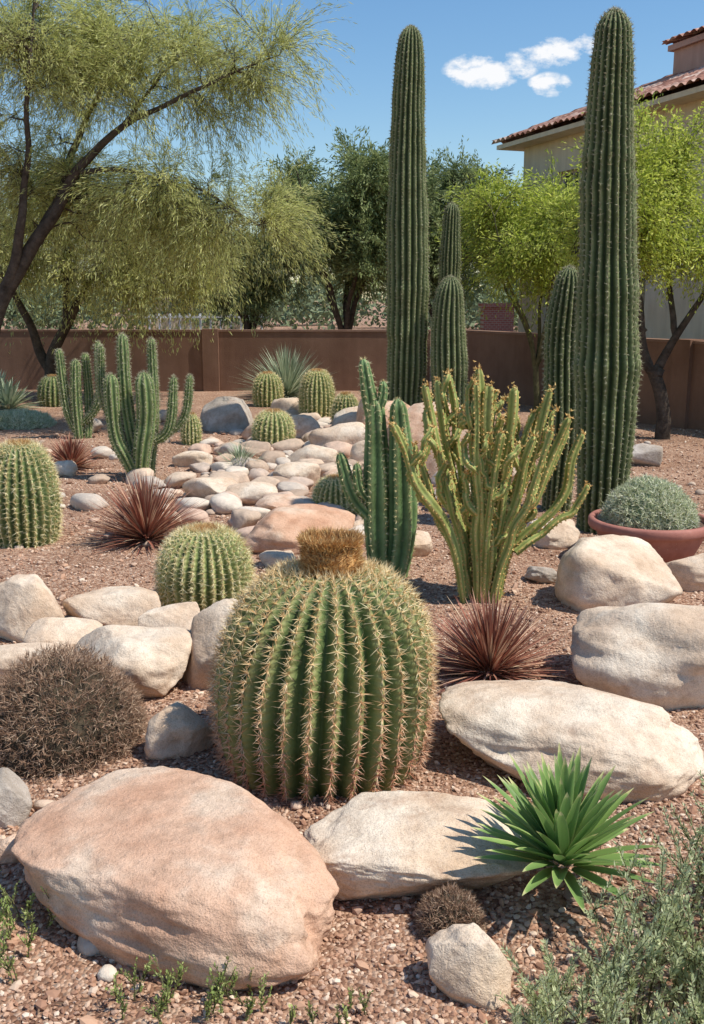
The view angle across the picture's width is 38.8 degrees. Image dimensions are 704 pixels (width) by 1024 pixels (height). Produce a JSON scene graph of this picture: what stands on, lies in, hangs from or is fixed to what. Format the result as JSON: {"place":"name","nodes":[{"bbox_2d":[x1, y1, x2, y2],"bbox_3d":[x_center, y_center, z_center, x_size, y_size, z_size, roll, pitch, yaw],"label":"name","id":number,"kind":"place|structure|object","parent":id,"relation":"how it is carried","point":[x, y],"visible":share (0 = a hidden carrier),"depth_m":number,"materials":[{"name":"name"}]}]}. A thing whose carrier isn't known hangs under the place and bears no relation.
{"place":"outdoors","nodes":[
{"label":"outdoors","id":0,"kind":"place"},
{"bbox_2d":[0,301,703,1023],"bbox_3d":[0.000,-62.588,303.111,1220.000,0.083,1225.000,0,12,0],"label":"ground","id":1,"kind":"structure","parent":0,"point":[392,997],"depth_m":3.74,"materials":[{"name":"gravel"}]},
{"bbox_2d":[0,834,18,864],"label":"boulder","id":2,"kind":"object","parent":1,"relation":"on","point":[7,856],"visible":0.34,"depth_m":3.28,"materials":[{"name":"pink stone"}]},
{"bbox_2d":[0,369,30,399],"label":"grey agave","id":3,"kind":"object","parent":1,"relation":"on","point":[3,376],"visible":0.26,"depth_m":17.79,"materials":[{"name":"blue plant"}]},
{"bbox_2d":[0,767,31,828],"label":"boulder","id":4,"kind":"object","parent":1,"relation":"on","point":[15,803],"visible":0.93,"depth_m":3.51,"materials":[{"name":"grey stone"}]},
{"bbox_2d":[0,377,44,410],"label":"grey agave","id":5,"kind":"object","parent":1,"relation":"on","point":[10,398],"visible":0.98,"depth_m":16.45,"materials":[{"name":"blue plant"}]},
{"bbox_2d":[0,880,55,983],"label":"weed plant","id":6,"kind":"object","parent":1,"relation":"on","point":[5,909],"visible":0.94,"depth_m":2.88,"materials":[{"name":"green plant"}]},
{"bbox_2d":[0,407,58,429],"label":"green shrub","id":7,"kind":"object","parent":1,"relation":"on","point":[21,419],"visible":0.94,"depth_m":14.37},
{"bbox_2d":[0,437,64,548],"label":"barrel cactus","id":8,"kind":"object","parent":1,"relation":"on","point":[31,510],"visible":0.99,"depth_m":7.40,"materials":[{"name":"plant"}]},
{"bbox_2d":[0,574,64,642],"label":"boulder","id":9,"kind":"object","parent":1,"relation":"on","point":[27,601],"visible":0.73,"depth_m":5.42,"materials":[{"name":"beige stone"}]},
{"bbox_2d":[0,642,72,679],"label":"boulder","id":10,"kind":"object","parent":1,"relation":"on","point":[8,652],"visible":0.23,"depth_m":4.87,"materials":[{"name":"beige stone"}]},
{"bbox_2d":[35,374,70,406],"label":"barrel cactus","id":11,"kind":"object","parent":1,"relation":"on","point":[47,392],"visible":0.65,"depth_m":17.23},
{"bbox_2d":[23,617,102,649],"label":"boulder","id":12,"kind":"object","parent":1,"relation":"on","point":[52,629],"visible":0.48,"depth_m":5.23,"materials":[{"name":"beige stone"}]},
{"bbox_2d":[53,460,77,476],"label":"boulder","id":13,"kind":"object","parent":1,"relation":"on","point":[67,468],"visible":0.68,"depth_m":10.37,"materials":[{"name":"grey stone"}]},
{"bbox_2d":[0,639,150,784],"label":"dry shrub","id":14,"kind":"object","parent":1,"relation":"on","point":[67,711],"visible":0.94,"depth_m":3.93,"materials":[{"name":"plant"}]},
{"bbox_2d":[46,431,108,471],"bbox_3d":[-3.076,-0.624,10.881,0.926,0.515,0.840,0,12,0],"label":"red dyckia","id":15,"kind":"object","parent":1,"relation":"on","point":[71,450],"visible":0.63,"depth_m":10.86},
{"bbox_2d":[53,340,106,438],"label":"columnar cactus","id":16,"kind":"object","parent":1,"relation":"on","point":[77,422],"visible":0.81,"depth_m":12.95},
{"bbox_2d":[92,418,103,432],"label":"boulder","id":17,"kind":"object","parent":1,"relation":"on","point":[98,425],"visible":0.27,"depth_m":13.62,"materials":[{"name":"grey stone"}]},
{"bbox_2d":[62,586,160,625],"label":"boulder","id":18,"kind":"object","parent":1,"relation":"on","point":[120,605],"visible":0.67,"depth_m":5.59,"materials":[{"name":"beige stone"}]},
{"bbox_2d":[0,154,265,375],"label":"palo verde tree","id":19,"kind":"object","parent":1,"relation":"on","point":[65,278],"visible":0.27,"depth_m":17.62,"materials":[{"name":"green plant"}]},
{"bbox_2d":[74,625,191,697],"bbox_3d":[-1.051,0.736,4.757,0.605,0.377,0.504,0,12,0],"label":"boulder","id":20,"kind":"object","parent":1,"relation":"on","point":[154,661],"visible":0.62,"depth_m":4.61,"materials":[{"name":"beige stone"}]},
{"bbox_2d":[72,468,213,555],"bbox_3d":[-1.561,0.025,7.544,1.200,0.717,1.218,0,12,0],"label":"red dyckia","id":21,"kind":"object","parent":1,"relation":"on","point":[145,517],"visible":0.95,"depth_m":7.47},
{"bbox_2d":[94,332,195,475],"bbox_3d":[-2.096,-1.029,10.115,1.047,1.592,0.481,0,12,0],"label":"columnar cactus","id":22,"kind":"object","parent":1,"relation":"on","point":[136,441],"visible":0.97,"depth_m":10.03,"materials":[{"name":"plant"}]},
{"bbox_2d":[138,602,199,629],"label":"boulder","id":23,"kind":"object","parent":1,"relation":"on","point":[182,615],"visible":0.44,"depth_m":5.31,"materials":[{"name":"beige stone"}]},
{"bbox_2d":[162,511,182,527],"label":"boulder","id":24,"kind":"object","parent":1,"relation":"on","point":[175,519],"visible":0.12,"depth_m":8.12,"materials":[{"name":"beige stone"}]},
{"bbox_2d":[11,766,338,990],"bbox_3d":[-0.533,1.115,3.083,1.201,0.355,0.710,10,15,39],"label":"boulder","id":25,"kind":"object","parent":1,"relation":"on","point":[199,874],"visible":0.98,"depth_m":2.85,"materials":[{"name":"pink stone"}]},
{"bbox_2d":[144,701,213,759],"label":"boulder","id":26,"kind":"object","parent":1,"relation":"on","point":[177,729],"visible":0.96,"depth_m":3.97,"materials":[{"name":"beige stone"}]},
{"bbox_2d":[0,0,359,352],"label":"palo verde tree","id":27,"kind":"object","parent":1,"relation":"on","point":[99,54],"visible":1,"depth_m":13.15,"materials":[{"name":"green plant"}]},
{"bbox_2d":[105,955,271,1023],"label":"weed plant","id":28,"kind":"object","parent":1,"relation":"on","point":[159,1005],"visible":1,"depth_m":2.61,"materials":[{"name":"green plant"}]},
{"bbox_2d":[179,412,202,445],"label":"barrel cactus","id":29,"kind":"object","parent":1,"relation":"on","point":[190,432],"visible":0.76,"depth_m":12.57,"materials":[{"name":"plant"}]},
{"bbox_2d":[172,450,212,466],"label":"boulder","id":30,"kind":"object","parent":1,"relation":"on","point":[185,459],"visible":0.73,"depth_m":10.89,"materials":[{"name":"beige stone"}]},
{"bbox_2d":[155,290,243,329],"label":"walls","id":31,"kind":"structure","parent":1,"relation":"on","point":[175,321],"depth_m":57.01,"materials":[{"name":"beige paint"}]},
{"bbox_2d":[144,314,262,329],"bbox_3d":[-4.000,-4.756,27.620,3.400,1.420,0.090,0,12,0],"label":"white fence","id":32,"kind":"object","parent":1,"relation":"on","point":[200,324],"visible":0.07,"depth_m":27.51,"materials":[{"name":"white paint"}]},
{"bbox_2d":[151,520,257,611],"bbox_3d":[-0.889,0.338,6.044,0.654,0.573,0.664,0,12,0],"label":"barrel cactus","id":33,"kind":"object","parent":1,"relation":"on","point":[204,565],"visible":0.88,"depth_m":5.84,"materials":[{"name":"plant"}]},
{"bbox_2d":[182,477,236,498],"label":"boulder","id":34,"kind":"object","parent":1,"relation":"on","point":[202,487],"visible":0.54,"depth_m":9.19,"materials":[{"name":"beige stone"}]},
{"bbox_2d":[182,598,238,689],"bbox_3d":[-0.598,0.673,4.784,0.397,0.520,0.402,-5,13,-21],"label":"boulder","id":35,"kind":"object","parent":1,"relation":"on","point":[205,623],"visible":0.27,"depth_m":4.68,"materials":[{"name":"beige stone"}]},
{"bbox_2d":[0,331,429,391],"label":"stucco garden wall","id":36,"kind":"structure","parent":1,"relation":"on","point":[338,354],"depth_m":19.99,"materials":[{"name":"paint"}]},
{"bbox_2d":[202,329,219,390],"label":"pilasters","id":37,"kind":"object","parent":36,"relation":"attached to","point":[210,356],"visible":0.64,"depth_m":19.95,"materials":[{"name":"brown paint"}]},
{"bbox_2d":[1,329,430,331],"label":"coping","id":38,"kind":"object","parent":36,"relation":"on","point":[122,330],"visible":0.8,"depth_m":19.90,"materials":[{"name":"paint"}]},
{"bbox_2d":[200,396,253,431],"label":"boulder","id":39,"kind":"object","parent":1,"relation":"on","point":[225,413],"visible":0.78,"depth_m":13.79,"materials":[{"name":"grey stone"}]},
{"bbox_2d":[169,215,314,329],"bbox_3d":[-2.817,-5.412,24.894,3.934,4.056,3.384,5,13,23],"label":"mesquite tree","id":40,"kind":"object","parent":1,"relation":"on","point":[254,316],"visible":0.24,"depth_m":24.41,"materials":[{"name":"green plant"}]},
{"bbox_2d":[210,439,273,468],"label":"grass tuft","id":41,"kind":"object","parent":1,"relation":"on","point":[238,454],"visible":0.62,"depth_m":10.69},
{"bbox_2d":[231,456,255,466],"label":"boulder","id":42,"kind":"object","parent":1,"relation":"on","point":[240,462],"visible":0.35,"depth_m":10.62,"materials":[{"name":"grey stone"}]},
{"bbox_2d":[241,424,252,439],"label":"boulder","id":43,"kind":"object","parent":1,"relation":"on","point":[245,434],"visible":0.14,"depth_m":12.98,"materials":[{"name":"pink stone"}]},
{"bbox_2d":[225,481,277,504],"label":"boulder","id":44,"kind":"object","parent":1,"relation":"on","point":[251,493],"visible":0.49,"depth_m":9.04,"materials":[{"name":"beige stone"}]},
{"bbox_2d":[1,263,519,330],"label":"distant trees","id":45,"kind":"object","parent":1,"relation":"on","point":[315,312],"visible":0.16,"depth_m":53.45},
{"bbox_2d":[251,371,284,406],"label":"barrel cactus","id":46,"kind":"object","parent":1,"relation":"on","point":[267,388],"visible":0.88,"depth_m":17.16,"materials":[{"name":"plant"}]},
{"bbox_2d":[249,408,296,444],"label":"barrel cactus","id":47,"kind":"object","parent":1,"relation":"on","point":[271,426],"visible":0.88,"depth_m":12.27,"materials":[{"name":"plant"}]},
{"bbox_2d":[259,550,294,567],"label":"boulder","id":48,"kind":"object","parent":1,"relation":"on","point":[267,558],"visible":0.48,"depth_m":6.78,"materials":[{"name":"beige stone"}]},
{"bbox_2d":[255,494,303,509],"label":"boulder","id":49,"kind":"object","parent":1,"relation":"on","point":[270,502],"visible":0.39,"depth_m":8.56,"materials":[{"name":"beige stone"}]},
{"bbox_2d":[270,397,298,410],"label":"boulder","id":50,"kind":"object","parent":1,"relation":"on","point":[284,404],"visible":0.31,"depth_m":15.63,"materials":[{"name":"beige stone"}]},
{"bbox_2d":[233,343,339,400],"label":"blue yucca","id":51,"kind":"object","parent":1,"relation":"on","point":[288,376],"visible":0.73,"depth_m":18.38,"materials":[{"name":"green plant"}]},
{"bbox_2d":[273,462,320,482],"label":"boulder","id":52,"kind":"object","parent":1,"relation":"on","point":[289,470],"visible":0.54,"depth_m":9.95,"materials":[{"name":"beige stone"}]},
{"bbox_2d":[243,504,354,554],"bbox_3d":[-0.414,0.143,7.496,0.882,0.364,0.772,0,12,0],"label":"boulder","id":53,"kind":"object","parent":1,"relation":"on","point":[278,527],"visible":0.66,"depth_m":7.26,"materials":[{"name":"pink stone"}]},
{"bbox_2d":[289,414,319,437],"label":"boulder","id":54,"kind":"object","parent":1,"relation":"on","point":[305,423],"visible":0.38,"depth_m":13.25,"materials":[{"name":"grey stone"}]},
{"bbox_2d":[287,444,337,462],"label":"boulder","id":55,"kind":"object","parent":1,"relation":"on","point":[325,454],"visible":0.6,"depth_m":10.95,"materials":[{"name":"beige stone"}]},
{"bbox_2d":[296,368,336,417],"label":"barrel cactus","id":56,"kind":"object","parent":1,"relation":"on","point":[317,392],"visible":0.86,"depth_m":15.06,"materials":[{"name":"plant"}]},
{"bbox_2d":[203,522,441,805],"bbox_3d":[-0.115,0.555,3.914,0.956,1.016,0.960,0,12,0],"label":"barrel cactus","id":57,"kind":"object","parent":1,"relation":"on","point":[323,681],"visible":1,"depth_m":3.63,"materials":[{"name":"plant"}]},
{"bbox_2d":[288,985,373,1023],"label":"weed plant","id":58,"kind":"object","parent":1,"relation":"on","point":[292,1014],"visible":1,"depth_m":2.55,"materials":[{"name":"green plant"}]},
{"bbox_2d":[309,472,356,513],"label":"barrel cactus","id":59,"kind":"object","parent":1,"relation":"on","point":[327,489],"visible":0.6,"depth_m":8.51,"materials":[{"name":"plant"}]},
{"bbox_2d":[308,422,364,446],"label":"boulder","id":60,"kind":"object","parent":1,"relation":"on","point":[351,433],"visible":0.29,"depth_m":11.87,"materials":[{"name":"beige stone"}]},
{"bbox_2d":[323,469,352,476],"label":"boulder","id":61,"kind":"object","parent":1,"relation":"on","point":[330,472],"visible":0.07,"depth_m":9.68,"materials":[{"name":"beige stone"}]},
{"bbox_2d":[329,391,358,421],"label":"barrel cactus","id":62,"kind":"object","parent":1,"relation":"on","point":[344,400],"visible":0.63,"depth_m":14.18,"materials":[{"name":"plant"}]},
{"bbox_2d":[331,406,357,426],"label":"boulder","id":63,"kind":"object","parent":1,"relation":"on","point":[347,415],"visible":0.29,"depth_m":13.46,"materials":[{"name":"beige stone"}]},
{"bbox_2d":[240,126,460,329],"bbox_3d":[0.010,-5.980,23.141,5.108,5.896,4.902,-7,14,-31],"label":"mesquite tree","id":64,"kind":"object","parent":1,"relation":"on","point":[357,198],"visible":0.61,"depth_m":22.27,"materials":[{"name":"green plant"}]},
{"bbox_2d":[3,452,703,1023],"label":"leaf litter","id":65,"kind":"object","parent":1,"relation":"on","point":[369,904],"visible":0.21,"depth_m":2.84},
{"bbox_2d":[350,440,364,461],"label":"boulder","id":66,"kind":"object","parent":1,"relation":"on","point":[356,452],"visible":0.14,"depth_m":10.98,"materials":[{"name":"beige stone"}]},
{"bbox_2d":[353,519,363,525],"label":"boulder","id":67,"kind":"object","parent":1,"relation":"on","point":[358,522],"visible":0.06,"depth_m":7.73,"materials":[{"name":"beige stone"}]},
{"bbox_2d":[14,409,703,982],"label":"river stones","id":68,"kind":"object","parent":1,"relation":"on","point":[248,519],"visible":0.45,"depth_m":9.75,"materials":[{"name":"stone"}]},
{"bbox_2d":[333,356,419,579],"bbox_3d":[0.161,-0.254,6.476,0.585,1.507,0.254,0,12,0],"label":"columnar cactus","id":69,"kind":"object","parent":1,"relation":"on","point":[380,494],"visible":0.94,"depth_m":6.43,"materials":[{"name":"plant"}]},
{"bbox_2d":[356,398,409,426],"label":"boulder","id":70,"kind":"object","parent":1,"relation":"on","point":[360,417],"visible":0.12,"depth_m":12.25,"materials":[{"name":"beige stone"}]},
{"bbox_2d":[385,24,431,405],"bbox_3d":[0.710,-3.384,12.576,0.607,5.106,0.580,0,12,0],"label":"saguaro cactus","id":71,"kind":"object","parent":1,"relation":"on","point":[408,285],"visible":0.84,"depth_m":12.38,"materials":[{"name":"plant"}]},
{"bbox_2d":[303,790,529,900],"bbox_3d":[0.184,1.095,3.246,0.740,0.247,0.529,0,12,0],"label":"boulder","id":72,"kind":"object","parent":1,"relation":"on","point":[374,845],"visible":0.81,"depth_m":3.10,"materials":[{"name":"beige stone"}]},
{"bbox_2d":[412,530,432,556],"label":"boulder","id":73,"kind":"object","parent":1,"relation":"on","point":[423,544],"visible":0.38,"depth_m":7.11,"materials":[{"name":"beige stone"}]},
{"bbox_2d":[387,402,469,478],"bbox_3d":[0.800,-0.639,10.394,1.200,1.014,0.840,0,12,0],"label":"boulder","id":74,"kind":"object","parent":1,"relation":"on","point":[415,411],"visible":0.02,"depth_m":10.10,"materials":[{"name":"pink stone"}]},
{"bbox_2d":[373,135,521,327],"bbox_3d":[2.275,-6.394,25.337,4.702,5.791,4.642,4,13,17],"label":"mesquite tree","id":75,"kind":"object","parent":1,"relation":"on","point":[453,176],"visible":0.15,"depth_m":24.23,"materials":[{"name":"green plant"}]},
{"bbox_2d":[429,274,468,407],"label":"saguaro cactus","id":76,"kind":"object","parent":1,"relation":"on","point":[448,342],"visible":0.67,"depth_m":12.38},
{"bbox_2d":[438,202,461,284],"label":"saguaro cactus","id":77,"kind":"object","parent":1,"relation":"on","point":[449,260],"visible":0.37,"depth_m":14.43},
{"bbox_2d":[413,881,489,941],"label":"spiny hedgehog cactus","id":78,"kind":"object","parent":1,"relation":"on","point":[441,909],"visible":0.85,"depth_m":2.92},
{"bbox_2d":[425,923,512,1010],"bbox_3d":[0.315,1.228,2.694,0.230,0.214,0.200,0,12,0],"label":"boulder","id":79,"kind":"object","parent":1,"relation":"on","point":[469,963],"visible":0.92,"depth_m":2.64,"materials":[{"name":"beige stone"}]},
{"bbox_2d":[387,360,592,603],"bbox_3d":[0.819,-0.170,6.023,1.252,1.500,0.650,0,12,0],"label":"candelabra cactus","id":80,"kind":"object","parent":1,"relation":"on","point":[486,536],"visible":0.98,"depth_m":5.91,"materials":[{"name":"plant"}]},
{"bbox_2d":[427,586,573,692],"bbox_3d":[0.682,0.652,4.921,0.993,0.597,0.989,0,12,0],"label":"red dyckia","id":81,"kind":"object","parent":1,"relation":"on","point":[492,644],"visible":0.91,"depth_m":4.86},
{"bbox_2d":[511,467,516,480],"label":"boulder","id":82,"kind":"object","parent":1,"relation":"on","point":[513,472],"visible":0.02,"depth_m":10.14,"materials":[{"name":"beige stone"}]},
{"bbox_2d":[431,148,642,410],"bbox_3d":[3.062,-3.603,15.972,3.516,4.218,3.565,0,12,0],"label":"palo verde tree","id":83,"kind":"object","parent":1,"relation":"on","point":[503,223],"visible":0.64,"depth_m":15.46,"materials":[{"name":"green plant"}]},
{"bbox_2d":[524,566,556,583],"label":"boulder","id":84,"kind":"object","parent":1,"relation":"on","point":[541,574],"visible":0.78,"depth_m":6.46,"materials":[{"name":"grey stone"}]},
{"bbox_2d":[526,518,579,549],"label":"boulder","id":85,"kind":"object","parent":1,"relation":"on","point":[565,535],"visible":0.53,"depth_m":7.38,"materials":[{"name":"beige stone"}]},
{"bbox_2d":[540,264,578,511],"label":"saguaro cactus","id":86,"kind":"object","parent":1,"relation":"on","point":[559,340],"visible":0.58,"depth_m":8.43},
{"bbox_2d":[470,743,668,911],"bbox_3d":[0.656,0.892,3.038,0.616,0.385,0.606,0,12,0],"label":"agave","id":87,"kind":"object","parent":1,"relation":"on","point":[558,821],"visible":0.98,"depth_m":3.02,"materials":[{"name":"green plant"}]},
{"bbox_2d":[438,680,703,802],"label":"boulder","id":88,"kind":"object","parent":1,"relation":"on","point":[653,752],"visible":0.88,"depth_m":3.81,"materials":[{"name":"beige stone"}]},
{"bbox_2d":[466,332,703,429],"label":"stucco garden wall","id":89,"kind":"structure","parent":1,"relation":"on","point":[504,361],"depth_m":17.18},
{"bbox_2d":[465,330,703,343],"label":"coping","id":90,"kind":"object","parent":89,"relation":"on","point":[536,334],"depth_m":17.29,"materials":[{"name":"paint"}]},
{"bbox_2d":[669,339,703,428],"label":"pilasters","id":91,"kind":"object","parent":89,"relation":"attached to","point":[681,370],"visible":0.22,"depth_m":14.02,"materials":[{"name":"brown paint"}]},
{"bbox_2d":[484,769,703,1023],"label":"sage shrub","id":92,"kind":"object","parent":1,"relation":"on","point":[671,921],"visible":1,"depth_m":2.49,"materials":[{"name":"green plant"}]},
{"bbox_2d":[571,6,644,534],"bbox_3d":[1.969,-1.725,7.609,0.586,3.942,0.564,0,12,0],"label":"saguaro cactus","id":93,"kind":"object","parent":1,"relation":"on","point":[606,367],"visible":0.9,"depth_m":7.45,"materials":[{"name":"plant"}]},
{"bbox_2d":[518,99,703,338],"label":"walls","id":94,"kind":"structure","parent":1,"relation":"on","point":[657,320],"depth_m":20.36,"materials":[{"name":"beige paint"}]},
{"bbox_2d":[497,85,703,150],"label":"fascia","id":95,"kind":"structure","parent":94,"relation":"attached to","point":[683,97],"depth_m":21.83,"materials":[{"name":"beige paint"}]},
{"bbox_2d":[491,66,703,144],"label":"tile roof","id":96,"kind":"structure","parent":95,"relation":"on","point":[665,85],"depth_m":22.31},
{"bbox_2d":[668,33,703,93],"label":"chimney","id":97,"kind":"object","parent":96,"relation":"on","point":[688,53],"visible":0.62,"depth_m":21.79,"materials":[{"name":"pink paint"}]},
{"bbox_2d":[662,26,703,44],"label":"chimney tile cap","id":98,"kind":"object","parent":97,"relation":"on","point":[686,35],"visible":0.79,"depth_m":22.01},
{"bbox_2d":[562,155,655,277],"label":"window frames","id":99,"kind":"structure","parent":94,"relation":"attached to","point":[573,173],"depth_m":23.14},
{"bbox_2d":[565,159,654,304],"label":"windows","id":100,"kind":"structure","parent":99,"relation":"in","point":[644,280],"depth_m":21.06,"materials":[{"name":"grey glass"}]},
{"bbox_2d":[523,87,703,439],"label":"palo verde tree","id":101,"kind":"object","parent":1,"relation":"on","point":[664,186],"visible":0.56,"depth_m":12.38,"materials":[{"name":"green plant"}]},
{"bbox_2d":[554,534,682,611],"bbox_3d":[1.597,0.409,6.076,0.718,0.494,0.578,0,12,0],"label":"boulder","id":102,"kind":"object","parent":1,"relation":"on","point":[613,570],"visible":0.81,"depth_m":5.87,"materials":[{"name":"beige stone"}]},
{"bbox_2d":[570,603,703,710],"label":"boulder","id":103,"kind":"object","parent":1,"relation":"on","point":[651,653],"visible":0.88,"depth_m":4.55,"materials":[{"name":"beige stone"}]},
{"bbox_2d":[588,472,703,562],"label":"potted shrub","id":104,"kind":"object","parent":1,"relation":"on","point":[664,519],"visible":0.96,"depth_m":6.73,"materials":[{"name":"plant"}]},
{"bbox_2d":[631,443,662,466],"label":"boulder","id":105,"kind":"object","parent":1,"relation":"on","point":[647,454],"visible":0.68,"depth_m":10.93,"materials":[{"name":"grey stone"}]},
{"bbox_2d":[666,553,703,591],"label":"boulder","id":106,"kind":"object","parent":1,"relation":"on","point":[688,573],"visible":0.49,"depth_m":6.33,"materials":[{"name":"beige stone"}]},
{"bbox_2d":[0,0,703,300],"label":"sky","id":107,"kind":"structure","parent":0,"point":[495,69],"materials":[{"name":"blue"}]},
{"bbox_2d":[478,303,513,331],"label":"brick pillar","id":108,"kind":"structure","parent":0,"point":[501,321],"depth_m":23.18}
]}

